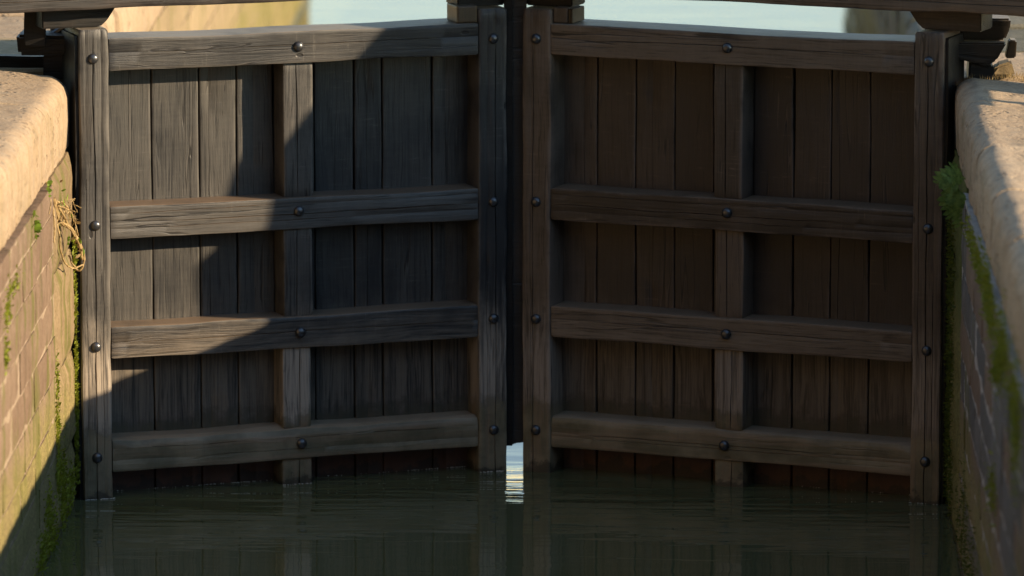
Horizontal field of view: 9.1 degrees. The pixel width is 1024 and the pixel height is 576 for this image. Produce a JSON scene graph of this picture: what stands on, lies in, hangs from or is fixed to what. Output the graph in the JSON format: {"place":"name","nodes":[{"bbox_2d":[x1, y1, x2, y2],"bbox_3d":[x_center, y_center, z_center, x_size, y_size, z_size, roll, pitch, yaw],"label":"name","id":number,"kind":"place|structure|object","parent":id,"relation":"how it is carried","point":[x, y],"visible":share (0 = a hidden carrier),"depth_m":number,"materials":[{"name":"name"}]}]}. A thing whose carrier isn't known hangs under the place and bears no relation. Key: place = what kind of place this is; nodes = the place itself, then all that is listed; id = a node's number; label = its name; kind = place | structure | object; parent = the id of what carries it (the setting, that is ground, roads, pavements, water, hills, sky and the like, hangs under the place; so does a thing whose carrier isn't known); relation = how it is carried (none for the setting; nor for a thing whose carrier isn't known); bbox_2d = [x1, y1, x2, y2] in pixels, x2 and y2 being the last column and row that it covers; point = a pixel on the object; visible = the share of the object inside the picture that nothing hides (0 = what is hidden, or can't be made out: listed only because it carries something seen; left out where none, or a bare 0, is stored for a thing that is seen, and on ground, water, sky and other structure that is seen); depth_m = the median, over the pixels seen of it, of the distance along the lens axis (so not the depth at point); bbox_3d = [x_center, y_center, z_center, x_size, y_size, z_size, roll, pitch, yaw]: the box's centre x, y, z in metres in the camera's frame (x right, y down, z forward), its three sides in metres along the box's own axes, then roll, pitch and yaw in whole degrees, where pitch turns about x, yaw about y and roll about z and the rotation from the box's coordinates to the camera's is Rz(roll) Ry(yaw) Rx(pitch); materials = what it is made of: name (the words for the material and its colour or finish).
{"place":"outdoors","nodes":[
{"label":"outdoors","id":0,"kind":"place"},
{"bbox_2d":[41,0,960,575],"bbox_3d":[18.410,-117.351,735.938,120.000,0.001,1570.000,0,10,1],"label":"water","id":1,"kind":"structure","parent":0,"point":[513,520],"depth_m":30.50,"materials":[{"name":"green liquid"}]},
{"bbox_2d":[0,71,75,575],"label":"lock wall","id":2,"kind":"structure","parent":1,"relation":"in","point":[34,127],"depth_m":29.17,"materials":[{"name":"stone"}]},
{"bbox_2d":[32,210,41,239],"bbox_3d":[-2.147,-0.288,28.981,0.049,0.145,0.208,0,10,1],"label":"wall weed","id":3,"kind":"object","parent":2,"relation":"attached to","point":[37,226],"depth_m":28.96,"materials":[{"name":"green plant"}]},
{"bbox_2d":[1,230,80,575],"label":"moss","id":4,"kind":"object","parent":2,"relation":"attached to","point":[62,480],"visible":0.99,"depth_m":30.06,"materials":[{"name":"green plant"}]},
{"bbox_2d":[46,180,52,196],"bbox_3d":[-2.135,-0.461,29.602,0.031,0.086,0.111,0,10,1],"label":"wall weed","id":5,"kind":"object","parent":2,"relation":"attached to","point":[48,189],"depth_m":29.61,"materials":[{"name":"green plant"}]},
{"bbox_2d":[46,180,84,271],"bbox_3d":[-2.098,-0.271,29.974,0.129,0.524,0.808,0,10,1],"label":"dry vine","id":6,"kind":"object","parent":2,"relation":"hanging from","point":[63,222],"visible":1,"depth_m":30.13,"materials":[{"name":"beige plant"}]},
{"bbox_2d":[0,0,526,499],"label":"lock gate","id":7,"kind":"structure","parent":2,"relation":"attached to","point":[304,252],"depth_m":31.33,"materials":[{"name":"brown wood"}]},
{"bbox_2d":[947,78,1023,575],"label":"lock wall","id":8,"kind":"structure","parent":1,"relation":"in","point":[988,160],"depth_m":27.91,"materials":[{"name":"stone"}]},
{"bbox_2d":[522,0,1023,504],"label":"lock gate","id":9,"kind":"structure","parent":8,"relation":"attached to","point":[734,258],"depth_m":31.25,"materials":[{"name":"brown wood"}]},
{"bbox_2d":[933,161,965,228],"bbox_3d":[2.034,-0.437,29.477,0.171,0.346,0.714,0,10,1],"label":"fern","id":10,"kind":"object","parent":8,"relation":"attached to","point":[951,199],"visible":0.95,"depth_m":29.28,"materials":[{"name":"green plant"}]},
{"bbox_2d":[941,184,980,575],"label":"moss","id":11,"kind":"object","parent":8,"relation":"attached to","point":[949,298],"visible":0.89,"depth_m":30.37,"materials":[{"name":"green plant"}]},
{"bbox_2d":[960,212,1023,527],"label":"moss","id":12,"kind":"object","parent":8,"relation":"attached to","point":[999,351],"visible":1,"depth_m":25.76,"materials":[{"name":"green plant"}]},
{"bbox_2d":[965,71,1023,80],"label":"dry grass","id":13,"kind":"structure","parent":8,"relation":"on","point":[1009,75],"depth_m":30.80,"materials":[{"name":"beige plant"}]},
{"bbox_3d":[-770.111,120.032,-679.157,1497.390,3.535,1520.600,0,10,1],"label":"bank","id":14,"kind":"structure","parent":0,"visible":0},
{"bbox_2d":[0,0,305,81],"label":"chamber wall","id":15,"kind":"structure","parent":14,"relation":"on","point":[180,17],"depth_m":37.97,"materials":[{"name":"stone"}]},
{"bbox_2d":[0,12,64,78],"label":"gate anchor","id":16,"kind":"object","parent":15,"relation":"on","point":[39,47],"visible":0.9,"depth_m":30.88,"materials":[{"name":"black metal"}]},
{"bbox_3d":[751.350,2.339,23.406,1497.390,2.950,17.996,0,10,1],"label":"bank","id":17,"kind":"structure","parent":0,"visible":0},
{"bbox_2d":[848,8,1023,81],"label":"chamber wall","id":18,"kind":"structure","parent":17,"relation":"on","point":[866,21],"depth_m":38.40,"materials":[{"name":"grey stone"}]},
{"bbox_2d":[959,15,1016,79],"bbox_3d":[2.227,-1.161,30.874,0.404,0.300,0.300,0,10,1],"label":"gate anchor","id":19,"kind":"object","parent":18,"relation":"on","point":[979,52],"visible":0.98,"depth_m":30.77,"materials":[{"name":"black iron"},{"name":"stone"},{"name":"timber"}]}
]}

